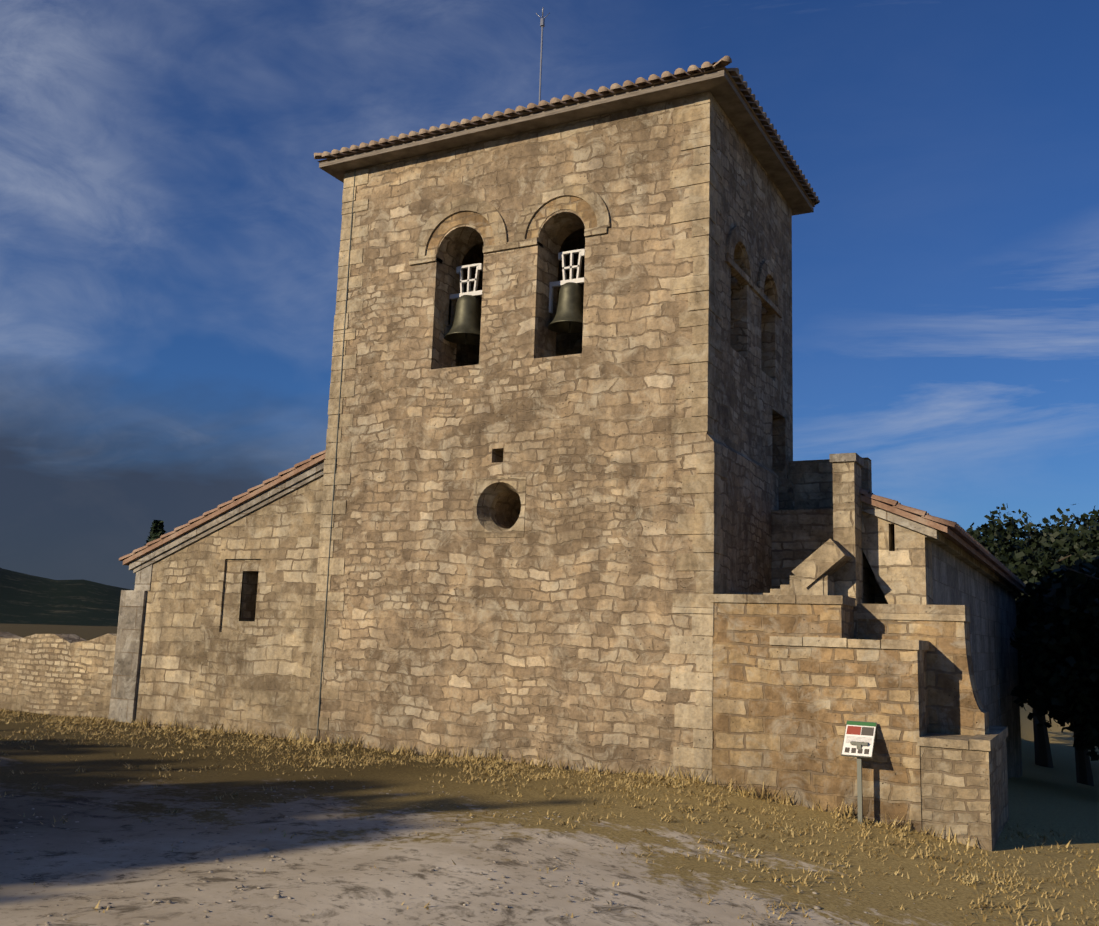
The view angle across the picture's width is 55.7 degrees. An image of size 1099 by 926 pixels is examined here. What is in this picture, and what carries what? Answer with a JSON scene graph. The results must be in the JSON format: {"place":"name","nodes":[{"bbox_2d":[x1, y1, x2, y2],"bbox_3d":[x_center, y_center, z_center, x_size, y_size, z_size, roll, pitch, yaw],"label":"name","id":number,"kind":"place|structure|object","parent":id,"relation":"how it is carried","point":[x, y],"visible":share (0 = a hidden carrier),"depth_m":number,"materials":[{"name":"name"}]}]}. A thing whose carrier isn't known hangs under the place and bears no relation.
{"place":"outdoors","nodes":[
{"label":"outdoors","id":0,"kind":"place"},
{"bbox_2d":[0,568,130,626],"bbox_3d":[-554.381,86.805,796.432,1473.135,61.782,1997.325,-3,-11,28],"label":"hills","id":1,"kind":"structure","parent":0,"point":[27,599],"depth_m":518.56,"materials":[{"name":"green plant"}]},
{"bbox_2d":[426,211,494,255],"bbox_3d":[-1.671,-4.483,20.293,1.600,0.800,0.212,-3,-11,28],"label":"arch","id":2,"kind":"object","parent":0,"point":[480,223],"visible":0.6,"depth_m":20.24,"materials":[{"name":"beige stone"}]},
{"bbox_2d":[0,623,1098,925],"bbox_3d":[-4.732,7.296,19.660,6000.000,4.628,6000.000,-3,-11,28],"label":"ground","id":3,"kind":"structure","parent":0,"point":[128,847],"depth_m":11.46,"materials":[{"name":"brown soil"}]},
{"bbox_2d":[0,632,116,718],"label":"cemetery wall","id":4,"kind":"structure","parent":3,"relation":"on","point":[70,675],"depth_m":24.02,"materials":[{"name":"stone"}]},
{"bbox_2d":[108,590,146,723],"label":"buttress","id":5,"kind":"structure","parent":3,"relation":"on","point":[126,669],"depth_m":22.87,"materials":[{"name":"beige stone"}]},
{"bbox_2d":[133,520,165,585],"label":"cypress tree","id":6,"kind":"object","parent":3,"relation":"on","point":[157,530],"visible":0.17,"depth_m":41.80,"materials":[{"name":"green plant"}]},
{"bbox_2d":[135,475,323,739],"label":"wall","id":7,"kind":"structure","parent":3,"relation":"on","point":[208,657],"depth_m":21.67,"materials":[{"name":"stone"}]},
{"bbox_2d":[134,564,152,590],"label":"stone block","id":8,"kind":"structure","parent":7,"relation":"attached to","point":[143,578],"depth_m":23.08,"materials":[{"name":"beige stone"}]},
{"bbox_2d":[123,453,325,565],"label":"roof","id":9,"kind":"structure","parent":7,"relation":"on","point":[268,486],"depth_m":22.09,"materials":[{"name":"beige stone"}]},
{"bbox_2d":[129,461,323,569],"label":"cornice","id":10,"kind":"structure","parent":7,"relation":"attached to","point":[271,492],"depth_m":22.12,"materials":[{"name":"stone"}]},
{"bbox_2d":[133,469,324,572],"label":"cornice","id":11,"kind":"structure","parent":7,"relation":"attached to","point":[236,517],"depth_m":22.12,"materials":[{"name":"stone"}]},
{"bbox_2d":[239,571,243,620],"bbox_3d":[-6.434,2.780,21.791,0.990,1.520,0.038,-3,-11,28],"label":"window jamb","id":12,"kind":"object","parent":7,"relation":"attached to","point":[241,595],"visible":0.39,"depth_m":21.80,"materials":[{"name":"stone"}]},
{"bbox_2d":[0,775,1047,925],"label":"pebbles","id":13,"kind":"object","parent":3,"relation":"on","point":[277,896],"visible":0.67,"depth_m":9.66,"materials":[{"name":"stone"}]},
{"bbox_2d":[0,708,1098,925],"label":"grass tufts","id":14,"kind":"object","parent":3,"relation":"on","point":[489,761],"visible":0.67,"depth_m":15.60,"materials":[{"name":"beige plant"}]},
{"bbox_2d":[307,91,794,778],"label":"bell tower","id":15,"kind":"structure","parent":3,"relation":"on","point":[551,631],"depth_m":18.88,"materials":[{"name":"beige stone"}]},
{"bbox_2d":[316,169,355,741],"bbox_3d":[-4.250,-0.298,20.767,0.022,11.850,0.023,-3,-11,28],"label":"tower cable","id":16,"kind":"object","parent":15,"relation":"attached to","point":[335,459],"visible":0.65,"depth_m":20.71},
{"bbox_2d":[306,169,368,741],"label":"corner quoins","id":17,"kind":"object","parent":15,"relation":"attached to","point":[335,600],"visible":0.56,"depth_m":20.76,"materials":[{"name":"stone"}]},
{"bbox_2d":[409,254,440,264],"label":"molding","id":18,"kind":"structure","parent":15,"relation":"attached to","point":[423,259],"depth_m":20.48,"materials":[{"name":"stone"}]},
{"bbox_2d":[414,198,507,257],"bbox_3d":[-1.675,-4.615,20.297,2.120,1.060,0.250,-3,-11,28],"label":"hood","id":19,"kind":"object","parent":15,"relation":"attached to","point":[490,213],"visible":0.81,"depth_m":20.24,"materials":[{"name":"stone"}]},
{"bbox_2d":[444,295,480,344],"bbox_3d":[-1.619,-2.806,20.482,0.880,0.963,0.880,-3,-11,28],"label":"bell","id":20,"kind":"object","parent":15,"relation":"attached to","point":[465,328],"visible":0.85,"depth_m":20.32,"materials":[{"name":"grey metal"}]},
{"bbox_2d":[448,263,482,323],"bbox_3d":[-1.601,-3.357,20.573,1.460,1.155,0.090,-3,-11,28],"label":"yoke","id":21,"kind":"object","parent":15,"relation":"attached to","point":[469,280],"visible":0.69,"depth_m":20.60,"materials":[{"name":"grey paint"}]},
{"bbox_2d":[472,476,525,537],"bbox_3d":[-0.818,0.839,19.008,1.090,1.090,0.448,-3,-11,28],"label":"round window surround","id":22,"kind":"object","parent":15,"relation":"attached to","point":[488,493],"depth_m":18.98,"materials":[{"name":"stone"}]},
{"bbox_2d":[483,237,542,252],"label":"molding","id":23,"kind":"structure","parent":15,"relation":"on","point":[509,245],"depth_m":19.57,"materials":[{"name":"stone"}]},
{"bbox_2d":[536,7,549,101],"bbox_3d":[-0.198,-8.699,23.326,0.239,3.323,0.239,10,-12,-40],"label":"lightning rod","id":24,"kind":"object","parent":15,"relation":"attached to","point":[542,23],"visible":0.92,"depth_m":23.43,"materials":[{"name":"silver metal"}]},
{"bbox_2d":[513,183,610,241],"bbox_3d":[0.271,-4.663,19.272,1.980,0.990,0.250,-3,-11,28],"label":"hood","id":25,"kind":"object","parent":15,"relation":"attached to","point":[592,198],"visible":0.56,"depth_m":19.21,"materials":[{"name":"stone"}]},
{"bbox_2d":[547,282,582,333],"bbox_3d":[0.390,-2.884,19.429,0.840,0.941,0.840,-3,-11,28],"label":"bell","id":26,"kind":"object","parent":15,"relation":"attached to","point":[568,318],"visible":0.81,"depth_m":19.27,"materials":[{"name":"grey metal"}]},
{"bbox_2d":[319,70,813,215],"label":"cornice","id":27,"kind":"structure","parent":15,"relation":"on","point":[721,88],"depth_m":19.70,"materials":[{"name":"beige stone"}]},
{"bbox_2d":[318,67,814,206],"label":"tower roof deck","id":28,"kind":"structure","parent":27,"relation":"on","point":[633,89],"depth_m":19.52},
{"bbox_2d":[314,56,819,204],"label":"tower roof tiles","id":29,"kind":"object","parent":28,"relation":"on","point":[736,76],"visible":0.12,"depth_m":19.55,"materials":[{"name":"brown tile"}]},
{"bbox_2d":[549,249,584,312],"bbox_3d":[0.408,-3.424,19.518,1.400,1.155,0.090,-3,-11,28],"label":"yoke","id":30,"kind":"object","parent":15,"relation":"attached to","point":[571,267],"visible":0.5,"depth_m":19.57,"materials":[{"name":"grey paint"}]},
{"bbox_2d":[584,227,607,236],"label":"molding","id":31,"kind":"structure","parent":15,"relation":"attached to","point":[594,231],"depth_m":18.75,"materials":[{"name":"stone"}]},
{"bbox_2d":[668,92,722,434],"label":"corner quoins","id":32,"kind":"object","parent":15,"relation":"attached to","point":[708,300],"visible":0.85,"depth_m":17.81,"materials":[{"name":"stone"}]},
{"bbox_2d":[726,226,754,282],"bbox_3d":[3.503,-3.956,19.314,0.160,0.800,1.600,-3,-11,28],"label":"hood","id":33,"kind":"object","parent":15,"relation":"attached to","point":[736,234],"visible":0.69,"depth_m":19.29,"materials":[{"name":"stone"}]},
{"bbox_2d":[725,255,781,317],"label":"molding","id":34,"kind":"structure","parent":15,"relation":"on","point":[738,273],"depth_m":19.80,"materials":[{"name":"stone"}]},
{"bbox_2d":[757,260,781,311],"bbox_3d":[4.397,-3.658,20.998,0.160,0.800,1.600,-3,-11,28],"label":"hood","id":35,"kind":"object","parent":15,"relation":"attached to","point":[766,267],"visible":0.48,"depth_m":21.00,"materials":[{"name":"stone"}]},
{"bbox_2d":[670,453,727,782],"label":"corner quoins","id":36,"kind":"object","parent":3,"relation":"on","point":[710,506],"visible":0.71,"depth_m":16.79,"materials":[{"name":"stone"}]},
{"bbox_2d":[712,602,853,798],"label":"step wall","id":37,"kind":"structure","parent":3,"relation":"on","point":[742,702],"depth_m":16.17,"materials":[{"name":"beige stone"}]},
{"bbox_2d":[710,594,746,602],"bbox_3d":[3.067,2.227,16.960,0.596,0.131,0.970,-3,-11,28],"label":"coping stone","id":38,"kind":"object","parent":37,"relation":"on","point":[734,598],"visible":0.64,"depth_m":16.53,"materials":[{"name":"stone"}]},
{"bbox_2d":[747,594,795,603],"bbox_3d":[3.679,2.196,16.640,0.762,0.129,0.970,-3,-11,28],"label":"coping stone","id":39,"kind":"object","parent":37,"relation":"on","point":[790,599],"visible":0.57,"depth_m":16.21,"materials":[{"name":"stone"}]},
{"bbox_2d":[796,595,855,606],"bbox_3d":[4.338,2.160,16.297,0.703,0.132,0.970,-3,-11,28],"label":"coping stone","id":40,"kind":"object","parent":37,"relation":"on","point":[825,599],"visible":0.79,"depth_m":15.90,"materials":[{"name":"stone"}]},
{"bbox_2d":[772,645,928,832],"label":"step wall","id":41,"kind":"structure","parent":3,"relation":"on","point":[821,696],"depth_m":15.39,"materials":[{"name":"beige stone"}]},
{"bbox_2d":[770,636,802,645],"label":"stone block","id":42,"kind":"structure","parent":41,"relation":"on","point":[791,641],"depth_m":15.95,"materials":[{"name":"stone"}]},
{"bbox_2d":[803,637,852,646],"bbox_3d":[4.378,2.779,16.122,0.658,0.137,1.000,-3,-11,28],"label":"coping stone","id":43,"kind":"object","parent":41,"relation":"on","point":[825,642],"visible":0.79,"depth_m":15.68,"materials":[{"name":"stone"}]},
{"bbox_2d":[848,639,880,648],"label":"coping stone","id":44,"kind":"object","parent":41,"relation":"on","point":[858,643],"visible":0.79,"depth_m":15.42,"materials":[{"name":"stone"}]},
{"bbox_2d":[881,639,928,649],"bbox_3d":[5.343,2.728,15.619,0.530,0.137,1.000,-3,-11,28],"label":"coping stone","id":45,"kind":"object","parent":41,"relation":"on","point":[905,644],"visible":0.86,"depth_m":15.20,"materials":[{"name":"stone"}]},
{"bbox_2d":[854,606,857,638],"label":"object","id":46,"kind":"object","parent":3,"relation":"on","point":[855,624],"visible":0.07,"depth_m":16.48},
{"bbox_2d":[734,593,769,594],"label":"coping stone","id":47,"kind":"object","parent":46,"relation":"on","point":[754,593],"visible":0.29,"depth_m":17.48,"materials":[{"name":"stone"}]},
{"bbox_2d":[770,589,779,594],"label":"stone block","id":48,"kind":"structure","parent":46,"relation":"on","point":[774,591],"depth_m":17.33,"materials":[{"name":"stone"}]},
{"bbox_2d":[780,585,789,594],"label":"stone block","id":49,"kind":"structure","parent":46,"relation":"on","point":[784,589],"depth_m":17.26,"materials":[{"name":"stone"}]},
{"bbox_2d":[790,576,800,594],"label":"stone block","id":50,"kind":"structure","parent":46,"relation":"on","point":[795,585],"depth_m":17.19,"materials":[{"name":"stone"}]},
{"bbox_2d":[771,509,833,588],"bbox_3d":[5.370,1.970,20.372,1.491,1.880,2.102,-3,-11,28],"label":"stair landing","id":51,"kind":"object","parent":46,"relation":"on","point":[798,537],"visible":0.29,"depth_m":19.64,"materials":[{"name":"stone"}]},
{"bbox_2d":[789,457,871,509],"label":"landing parapet","id":52,"kind":"structure","parent":51,"relation":"on","point":[811,481],"depth_m":21.40,"materials":[{"name":"stone"}]},
{"bbox_2d":[801,575,822,594],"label":"stone block","id":53,"kind":"structure","parent":46,"relation":"on","point":[815,587],"depth_m":17.04,"materials":[{"name":"stone"}]},
{"bbox_2d":[823,575,834,594],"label":"stone block","id":54,"kind":"structure","parent":46,"relation":"on","point":[828,585],"depth_m":17.02,"materials":[{"name":"beige stone"}]},
{"bbox_2d":[832,461,862,605],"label":"pier","id":55,"kind":"structure","parent":46,"relation":"on","point":[847,536],"depth_m":17.53,"materials":[{"name":"stone"}]},
{"bbox_2d":[829,453,863,466],"bbox_3d":[5.126,-0.042,17.938,0.440,0.140,0.670,-3,-11,28],"label":"pier cap","id":56,"kind":"object","parent":55,"relation":"on","point":[849,457],"visible":0.79,"depth_m":17.66,"materials":[{"name":"beige stone"}]},
{"bbox_2d":[841,720,876,824],"bbox_3d":[4.455,4.457,14.941,0.430,1.432,0.430,-3,-11,28],"label":"info sign","id":57,"kind":"object","parent":3,"relation":"on","point":[859,740],"visible":1,"depth_m":14.92,"materials":[{"name":"white metal"}]},
{"bbox_2d":[869,564,874,603],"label":"wall","id":58,"kind":"structure","parent":3,"relation":"on","point":[871,589],"depth_m":18.70,"materials":[{"name":"stone"}]},
{"bbox_2d":[862,511,932,604],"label":"wall","id":59,"kind":"structure","parent":3,"relation":"on","point":[897,558],"depth_m":17.60,"materials":[{"name":"stone"}]},
{"bbox_2d":[874,575,884,603],"bbox_3d":[6.326,2.639,18.766,1.050,2.700,0.200,-3,-11,28],"label":"stair niche","id":60,"kind":"object","parent":59,"relation":"attached to","point":[879,597],"depth_m":18.89,"materials":[{"name":"stone"}]},
{"bbox_2d":[861,501,939,540],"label":"cornice","id":61,"kind":"structure","parent":59,"relation":"attached to","point":[933,533],"depth_m":17.58,"materials":[{"name":"beige stone"}]},
{"bbox_2d":[858,619,988,735],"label":"stair back wall","id":62,"kind":"structure","parent":3,"relation":"on","point":[955,706],"depth_m":15.80,"materials":[{"name":"beige stone"}]},
{"bbox_2d":[857,604,970,621],"bbox_3d":[5.766,2.374,16.474,1.600,0.240,0.760,-3,-11,28],"label":"coping stone","id":63,"kind":"object","parent":62,"relation":"on","point":[917,612],"visible":0.86,"depth_m":16.13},
{"bbox_2d":[885,542,1021,778],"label":"side wall","id":64,"kind":"structure","parent":3,"relation":"on","point":[992,606],"depth_m":26.73,"materials":[{"name":"beige stone"}]},
{"bbox_2d":[860,495,1027,594],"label":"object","id":65,"kind":"structure","parent":64,"relation":"on","point":[951,535],"depth_m":17.97,"materials":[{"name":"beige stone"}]},
{"bbox_2d":[925,533,1020,595],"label":"cornice","id":66,"kind":"structure","parent":64,"relation":"attached to","point":[951,547],"depth_m":22.45,"materials":[{"name":"beige stone"}]},
{"bbox_3d":[8.230,1.388,30.372,5.612,2.429,17.796,-3,-11,28],"label":"roof","id":67,"kind":"object","parent":64,"relation":"on","visible":0},
{"bbox_2d":[119,450,1025,588],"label":"nave roof tiles","id":68,"kind":"object","parent":67,"relation":"on","point":[962,533],"visible":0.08,"depth_m":21.42,"materials":[{"name":"brown tile"}]},
{"bbox_2d":[920,738,1008,850],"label":"step wall","id":69,"kind":"structure","parent":3,"relation":"on","point":[964,792],"depth_m":14.61,"materials":[{"name":"stone"}]},
{"bbox_2d":[917,733,972,749],"bbox_3d":[6.281,4.213,16.077,0.681,0.119,3.100,-3,-11,28],"label":"coping stone","id":70,"kind":"object","parent":69,"relation":"on","point":[955,741],"visible":0.43,"depth_m":14.79,"materials":[{"name":"stone"}]},
{"bbox_2d":[969,726,1007,750],"bbox_3d":[6.714,4.179,15.853,0.272,0.141,3.100,-3,-11,28],"label":"coping stone","id":71,"kind":"object","parent":69,"relation":"on","point":[993,738],"visible":0.93,"depth_m":14.95,"materials":[{"name":"stone"}]},
{"bbox_2d":[968,522,1066,560],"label":"oak tree","id":72,"kind":"object","parent":3,"relation":"on","point":[976,533],"depth_m":52.37,"materials":[{"name":"green plant"}]},
{"bbox_2d":[966,503,1098,767],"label":"oak tree","id":73,"kind":"object","parent":3,"relation":"on","point":[1043,756],"visible":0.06,"depth_m":43.51,"materials":[{"name":"green plant"}]},
{"bbox_2d":[999,525,1098,785],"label":"oak tree","id":74,"kind":"object","parent":3,"relation":"on","point":[1047,563],"visible":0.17,"depth_m":37.76,"materials":[{"name":"green plant"}]},
{"bbox_2d":[1010,556,1098,760],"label":"oak tree","id":75,"kind":"object","parent":3,"relation":"on","point":[1064,669],"visible":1,"depth_m":27.67,"materials":[{"name":"green plant"}]},
{"bbox_2d":[1011,506,1098,555],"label":"oak tree","id":76,"kind":"object","parent":3,"relation":"on","point":[1088,522],"depth_m":46.90,"materials":[{"name":"green plant"}]},
{"bbox_2d":[1028,559,1094,731],"bbox_3d":[18.169,6.679,32.216,6.378,8.174,6.193,-3,-11,28],"label":"oak tree","id":77,"kind":"object","parent":3,"relation":"on","point":[1071,727],"depth_m":32.65,"materials":[{"name":"green plant"}]},
{"bbox_2d":[1039,552,1098,740],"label":"oak tree","id":78,"kind":"object","parent":3,"relation":"on","point":[1089,559],"depth_m":36.49,"materials":[{"name":"green plant"}]},
{"bbox_2d":[0,0,1098,589],"label":"sky","id":79,"kind":"structure","parent":0,"point":[170,221],"materials":[{"name":"blue"}]},
{"bbox_2d":[526,196,596,238],"bbox_3d":[0.276,-4.542,19.269,1.500,0.750,0.212,-3,-11,28],"label":"arch","id":80,"kind":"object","parent":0,"point":[582,208],"visible":0.62,"depth_m":19.21,"materials":[{"name":"beige stone"}]},
{"bbox_2d":[792,538,851,587],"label":"stone slab","id":81,"kind":"structure","parent":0,"point":[830,557],"depth_m":17.03,"materials":[{"name":"beige stone"}]}
]}

